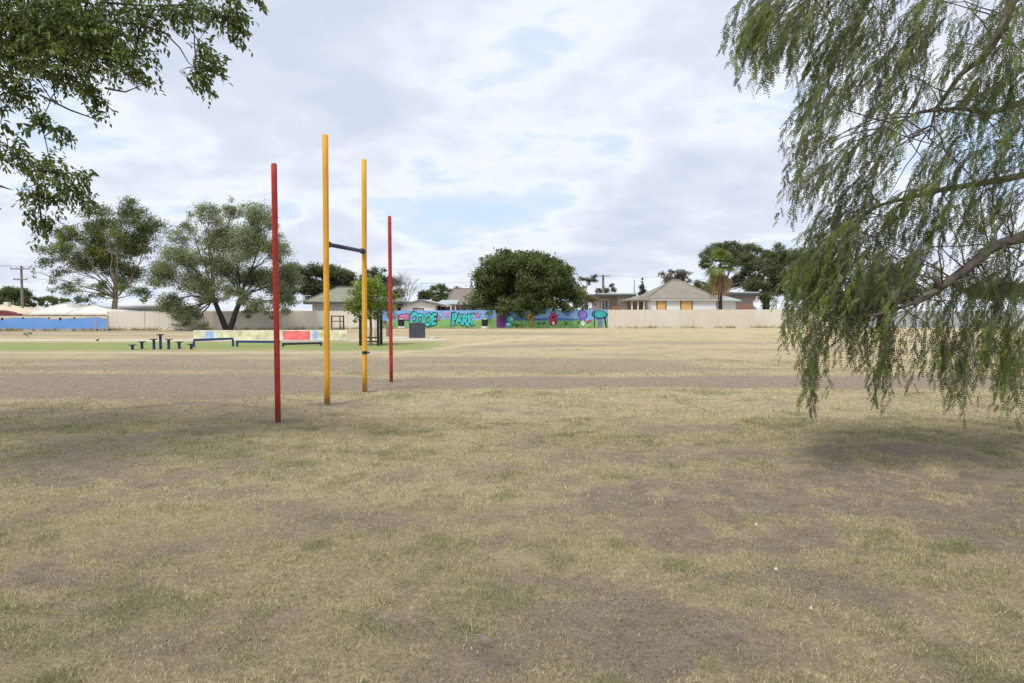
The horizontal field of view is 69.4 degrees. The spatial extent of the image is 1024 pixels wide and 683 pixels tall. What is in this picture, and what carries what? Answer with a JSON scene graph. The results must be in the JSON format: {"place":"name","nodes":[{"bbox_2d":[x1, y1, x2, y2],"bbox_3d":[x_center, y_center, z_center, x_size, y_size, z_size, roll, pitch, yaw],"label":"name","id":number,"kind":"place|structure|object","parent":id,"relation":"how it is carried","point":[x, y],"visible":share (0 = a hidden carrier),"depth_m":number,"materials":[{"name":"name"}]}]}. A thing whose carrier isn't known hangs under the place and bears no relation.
{"place":"outdoors","nodes":[
{"label":"outdoors","id":0,"kind":"place"},
{"bbox_2d":[0,339,446,340],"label":"concrete path","id":1,"kind":"structure","parent":0,"point":[187,340],"depth_m":38.78,"materials":[{"name":"beige concrete"}]},
{"bbox_2d":[307,284,385,285],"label":"power line","id":2,"kind":"object","parent":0,"point":[342,285],"visible":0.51,"depth_m":83.79,"materials":[{"name":"black metal"}]},
{"bbox_2d":[383,321,388,336],"bbox_3d":[-7.646,-0.749,44.701,0.475,1.005,0.312,0,2,0],"label":"drinking fountain","id":3,"kind":"object","parent":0,"point":[387,328],"visible":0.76,"depth_m":44.63,"materials":[{"name":"grey metal"}]},
{"bbox_2d":[392,271,419,300],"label":"bare tree","id":4,"kind":"object","parent":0,"point":[400,286],"visible":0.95,"depth_m":87.94,"materials":[{"name":"grey plant"}]},
{"bbox_2d":[0,310,1023,682],"bbox_3d":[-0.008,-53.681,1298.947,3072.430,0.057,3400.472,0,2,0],"label":"ground","id":5,"kind":"structure","parent":0,"point":[658,658],"depth_m":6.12,"materials":[{"name":"brown plant"}]},
{"bbox_2d":[0,285,35,305],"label":"dense round tree","id":6,"kind":"object","parent":5,"relation":"on","point":[10,294],"visible":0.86,"depth_m":109.28,"materials":[{"name":"green plant"}]},
{"bbox_2d":[10,266,29,307],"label":"power pole","id":7,"kind":"object","parent":5,"relation":"on","point":[21,268],"visible":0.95,"depth_m":79.70,"materials":[{"name":"grey wood"}]},
{"bbox_2d":[0,302,47,315],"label":"maroon house","id":8,"kind":"structure","parent":5,"relation":"on","point":[7,309],"depth_m":77.67,"materials":[{"name":"white metal"}]},
{"bbox_2d":[24,295,71,307],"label":"dense round tree","id":9,"kind":"object","parent":5,"relation":"on","point":[52,299],"visible":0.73,"depth_m":111.74,"materials":[{"name":"green plant"}]},
{"bbox_2d":[0,316,107,330],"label":"painted wall","id":10,"kind":"structure","parent":5,"relation":"on","point":[28,323],"depth_m":57.19,"materials":[{"name":"blue paint"}]},
{"bbox_2d":[29,302,133,315],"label":"pale roof house","id":11,"kind":"structure","parent":5,"relation":"on","point":[67,309],"depth_m":73.07,"materials":[{"name":"metal"}]},
{"bbox_2d":[30,195,174,308],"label":"eucalyptus tree","id":12,"kind":"object","parent":5,"relation":"on","point":[127,244],"visible":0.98,"depth_m":75.24,"materials":[{"name":"green plant"}]},
{"bbox_2d":[0,0,269,249],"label":"broadleaf tree","id":13,"kind":"object","parent":5,"relation":"on","point":[73,34],"visible":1,"depth_m":7.95,"materials":[{"name":"green plant"}]},
{"bbox_2d":[150,339,157,349],"bbox_3d":[-14.551,0.156,30.071,0.310,0.530,0.305,0,2,0],"label":"stepping post","id":14,"kind":"object","parent":5,"relation":"on","point":[153,344],"visible":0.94,"depth_m":30.02,"materials":[{"name":"blue metal"}]},
{"bbox_2d":[111,298,203,310],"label":"pale shed","id":15,"kind":"structure","parent":5,"relation":"on","point":[135,304],"depth_m":82.66,"materials":[{"name":"metal"}]},
{"bbox_2d":[156,334,163,348],"bbox_3d":[-14.467,0.050,30.454,0.310,0.710,0.305,0,2,0],"label":"stepping post","id":16,"kind":"object","parent":5,"relation":"on","point":[160,341],"visible":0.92,"depth_m":30.41,"materials":[{"name":"blue metal"}]},
{"bbox_2d":[164,339,172,348],"bbox_3d":[-13.950,0.161,30.071,0.310,0.520,0.305,0,2,0],"label":"stepping post","id":17,"kind":"object","parent":5,"relation":"on","point":[168,343],"visible":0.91,"depth_m":30.02,"materials":[{"name":"blue metal"}]},
{"bbox_2d":[193,337,233,346],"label":"balance beam","id":18,"kind":"structure","parent":5,"relation":"on","point":[212,339],"depth_m":32.27,"materials":[{"name":"blue metal"}]},
{"bbox_2d":[137,195,305,329],"bbox_3d":[-22.256,-5.921,57.077,12.823,10.782,8.265,0,2,0],"label":"grey gum tree","id":19,"kind":"object","parent":5,"relation":"on","point":[252,236],"visible":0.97,"depth_m":56.35,"materials":[{"name":"green plant"}]},
{"bbox_2d":[107,311,379,329],"bbox_3d":[-21.682,-1.715,60.833,21.256,1.652,0.095,-1,2,-12],"label":"metal fence","id":20,"kind":"object","parent":5,"relation":"on","point":[146,319],"visible":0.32,"depth_m":60.68,"materials":[{"name":"beige metal"}]},
{"bbox_2d":[236,340,273,346],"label":"balance beam","id":21,"kind":"structure","parent":5,"relation":"on","point":[244,341],"depth_m":32.53,"materials":[{"name":"blue metal"}]},
{"bbox_2d":[191,330,346,341],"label":"painted wall","id":22,"kind":"structure","parent":5,"relation":"on","point":[294,335],"depth_m":38.15,"materials":[{"name":"paint"}]},
{"bbox_2d":[271,163,280,422],"bbox_3d":[-3.395,-0.659,10.648,0.090,3.771,0.082,0,2,0],"label":"goal post","id":23,"kind":"object","parent":5,"relation":"on","point":[274,197],"visible":0.97,"depth_m":10.62,"materials":[{"name":"red metal"}]},
{"bbox_2d":[282,342,321,346],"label":"balance beam","id":24,"kind":"structure","parent":5,"relation":"on","point":[303,343],"depth_m":32.87,"materials":[{"name":"metal"}]},
{"bbox_2d":[284,259,367,302],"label":"dark leafy tree","id":25,"kind":"object","parent":5,"relation":"on","point":[345,276],"visible":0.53,"depth_m":97.42,"materials":[{"name":"green plant"}]},
{"bbox_2d":[331,315,343,329],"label":"metal gate","id":26,"kind":"structure","parent":5,"relation":"on","point":[339,321],"depth_m":57.47,"materials":[{"name":"metal"}]},
{"bbox_2d":[322,134,369,404],"bbox_3d":[-3.017,-1.204,13.499,0.158,4.617,2.088,0,2,8],"label":"goal frame","id":27,"kind":"object","parent":5,"relation":"on","point":[327,244],"visible":0.98,"depth_m":12.55,"materials":[{"name":"yellow paint"}]},
{"bbox_2d":[303,287,410,314],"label":"tiled house","id":28,"kind":"structure","parent":5,"relation":"on","point":[336,296],"depth_m":75.62,"materials":[{"name":"beige brick"}]},
{"bbox_2d":[314,304,323,310],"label":"window","id":29,"kind":"structure","parent":28,"relation":"in","point":[317,307],"depth_m":75.60,"materials":[{"name":"grey glass"}]},
{"bbox_2d":[331,304,343,310],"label":"window","id":30,"kind":"structure","parent":28,"relation":"in","point":[334,307],"depth_m":75.60,"materials":[{"name":"grey glass"}]},
{"bbox_2d":[342,273,399,345],"bbox_3d":[-6.427,-1.368,33.745,2.606,3.477,1.996,0,2,0],"label":"young shade tree","id":31,"kind":"object","parent":5,"relation":"on","point":[375,289],"visible":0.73,"depth_m":33.57,"materials":[{"name":"green plant"}]},
{"bbox_2d":[359,315,382,345],"bbox_3d":[-6.452,-0.479,33.832,0.910,1.480,0.910,0,2,0],"label":"tree guard","id":32,"kind":"object","parent":5,"relation":"on","point":[379,337],"visible":0.71,"depth_m":33.42,"materials":[{"name":"black metal"}]},
{"bbox_2d":[357,265,406,298],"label":"dark leafy tree","id":33,"kind":"object","parent":5,"relation":"on","point":[372,272],"visible":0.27,"depth_m":99.63,"materials":[{"name":"green plant"}]},
{"bbox_2d":[388,216,392,381],"bbox_3d":[-2.730,-0.916,16.614,0.097,3.778,0.082,0,2,0],"label":"goal post","id":34,"kind":"object","parent":5,"relation":"on","point":[390,301],"visible":0.97,"depth_m":16.58,"materials":[{"name":"red metal"}]},
{"bbox_2d":[384,337,438,338],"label":"concrete slab","id":35,"kind":"structure","parent":5,"relation":"on","point":[412,338],"depth_m":41.48,"materials":[{"name":"white concrete"}]},
{"bbox_2d":[409,322,425,337],"bbox_3d":[-5.422,-0.660,42.304,0.860,0.880,0.860,0,2,0],"label":"rubbish bin","id":36,"kind":"object","parent":35,"relation":"on","point":[416,329],"visible":1,"depth_m":41.90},
{"bbox_2d":[397,299,452,310],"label":"gable house","id":37,"kind":"structure","parent":5,"relation":"on","point":[419,304],"depth_m":76.16,"materials":[{"name":"metal"}]},
{"bbox_2d":[416,283,449,301],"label":"round bush tree","id":38,"kind":"object","parent":5,"relation":"on","point":[429,293],"visible":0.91,"depth_m":111.23,"materials":[{"name":"green plant"}]},
{"bbox_2d":[445,286,460,308],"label":"thin grey tree","id":39,"kind":"object","parent":5,"relation":"on","point":[449,290],"visible":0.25,"depth_m":124.50,"materials":[{"name":"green plant"}]},
{"bbox_2d":[439,288,484,309],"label":"brown roof house","id":40,"kind":"structure","parent":5,"relation":"on","point":[455,299],"depth_m":90.98,"materials":[{"name":"grey brick"}]},
{"bbox_2d":[453,305,459,309],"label":"window","id":41,"kind":"structure","parent":40,"relation":"in","point":[457,306],"depth_m":90.48,"materials":[{"name":"grey glass"}]},
{"bbox_2d":[461,302,484,309],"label":"hedge shrub","id":42,"kind":"object","parent":5,"relation":"on","point":[471,306],"visible":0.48,"depth_m":72.00,"materials":[{"name":"green plant"}]},
{"bbox_2d":[472,631,491,641],"bbox_3d":[-0.131,1.411,3.558,0.124,0.026,0.050,2,3,38],"label":"fallen stick","id":43,"kind":"object","parent":5,"relation":"on","point":[482,636],"visible":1,"depth_m":3.54,"materials":[{"name":"grey wood"}]},
{"bbox_2d":[382,310,607,328],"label":"mural wall","id":44,"kind":"structure","parent":5,"relation":"on","point":[431,319],"depth_m":64.73,"materials":[{"name":"multicoloured paint"}]},
{"bbox_2d":[462,247,588,318],"bbox_3d":[1.131,-4.807,66.829,11.412,7.794,8.959,0,2,0],"label":"fig tree","id":45,"kind":"object","parent":5,"relation":"on","point":[519,281],"visible":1,"depth_m":64.86,"materials":[{"name":"green plant"}]},
{"bbox_2d":[569,287,599,309],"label":"olive tree","id":46,"kind":"object","parent":5,"relation":"on","point":[590,298],"visible":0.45,"depth_m":72.56,"materials":[{"name":"green plant"}]},
{"bbox_2d":[577,274,597,309],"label":"thin gum tree","id":47,"kind":"object","parent":5,"relation":"on","point":[592,279],"visible":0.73,"depth_m":119.50,"materials":[{"name":"green plant"}]},
{"bbox_2d":[597,275,609,292],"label":"power pole","id":48,"kind":"object","parent":5,"relation":"on","point":[602,276],"visible":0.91,"depth_m":109.58,"materials":[{"name":"grey wood"}]},
{"bbox_2d":[595,283,617,292],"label":"thin gum tree","id":49,"kind":"object","parent":5,"relation":"on","point":[613,289],"visible":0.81,"depth_m":121.52,"materials":[{"name":"green plant"}]},
{"bbox_2d":[592,293,636,309],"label":"flat roof house","id":50,"kind":"structure","parent":5,"relation":"on","point":[608,301],"depth_m":86.36,"materials":[{"name":"red brick"}]},
{"bbox_2d":[601,299,607,309],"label":"window","id":51,"kind":"structure","parent":50,"relation":"in","point":[604,302],"depth_m":86.35,"materials":[{"name":"white glass"}]},
{"bbox_2d":[635,277,647,295],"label":"conifer tree","id":52,"kind":"object","parent":5,"relation":"on","point":[643,289],"visible":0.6,"depth_m":111.71,"materials":[{"name":"green plant"}]},
{"bbox_2d":[657,269,693,284],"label":"purple leaf tree","id":53,"kind":"object","parent":5,"relation":"on","point":[681,274],"visible":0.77,"depth_m":103.58,"materials":[{"name":"grey plant"}]},
{"bbox_2d":[619,279,741,309],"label":"weatherboard house","id":54,"kind":"structure","parent":5,"relation":"on","point":[675,294],"depth_m":74.38,"materials":[{"name":"beige wood"}]},
{"bbox_2d":[657,301,665,309],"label":"window","id":55,"kind":"structure","parent":54,"relation":"in","point":[661,305],"depth_m":74.06,"materials":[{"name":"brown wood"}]},
{"bbox_2d":[680,301,692,309],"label":"window","id":56,"kind":"structure","parent":54,"relation":"in","point":[684,305],"depth_m":74.06,"materials":[{"name":"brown wood"}]},
{"bbox_2d":[691,280,711,293],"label":"green hedge tree","id":57,"kind":"object","parent":5,"relation":"on","point":[697,284],"visible":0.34,"depth_m":95.40,"materials":[{"name":"green plant"}]},
{"bbox_2d":[703,247,738,309],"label":"fan palm","id":58,"kind":"object","parent":5,"relation":"on","point":[719,280],"visible":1,"depth_m":69.30,"materials":[{"name":"green plant"}]},
{"bbox_2d":[697,240,764,292],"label":"tall gum tree","id":59,"kind":"object","parent":5,"relation":"on","point":[736,251],"visible":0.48,"depth_m":91.08,"materials":[{"name":"green plant"}]},
{"bbox_2d":[608,309,856,327],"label":"rendered wall","id":60,"kind":"structure","parent":5,"relation":"on","point":[678,318],"depth_m":66.60,"materials":[{"name":"beige paint"}]},
{"bbox_2d":[712,292,760,309],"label":"brick house","id":61,"kind":"structure","parent":5,"relation":"on","point":[747,299],"depth_m":84.36,"materials":[{"name":"brown brick"}]},
{"bbox_2d":[753,299,760,309],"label":"satellite dish","id":62,"kind":"object","parent":5,"relation":"on","point":[756,302],"visible":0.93,"depth_m":72.90,"materials":[{"name":"white metal"}]},
{"bbox_2d":[736,242,790,308],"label":"tall gum tree","id":63,"kind":"object","parent":5,"relation":"on","point":[769,265],"visible":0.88,"depth_m":86.92,"materials":[{"name":"green plant"}]},
{"bbox_2d":[776,246,825,301],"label":"bushy gum tree","id":64,"kind":"object","parent":5,"relation":"on","point":[793,256],"visible":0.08,"depth_m":85.64,"materials":[{"name":"green plant"}]},
{"bbox_2d":[716,0,1023,431],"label":"pepper tree","id":65,"kind":"object","parent":5,"relation":"on","point":[824,274],"visible":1,"depth_m":7.18,"materials":[{"name":"green plant"}]},
{"bbox_2d":[862,267,924,309],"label":"bushy gum tree","id":66,"kind":"object","parent":5,"relation":"on","point":[905,286],"visible":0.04,"depth_m":91.13,"materials":[{"name":"green plant"}]},
{"bbox_2d":[863,311,1023,326],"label":"grey fence","id":67,"kind":"object","parent":5,"relation":"on","point":[909,324],"visible":0.14,"depth_m":68.22,"materials":[{"name":"grey metal"}]},
{"bbox_2d":[961,281,1023,305],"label":"bushy gum tree","id":68,"kind":"object","parent":5,"relation":"on","point":[1012,292],"visible":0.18,"depth_m":94.58,"materials":[{"name":"green plant"}]},
{"bbox_2d":[0,0,1023,310],"label":"sky","id":69,"kind":"structure","parent":0,"point":[612,138],"materials":[{"name":"white"}]}
]}

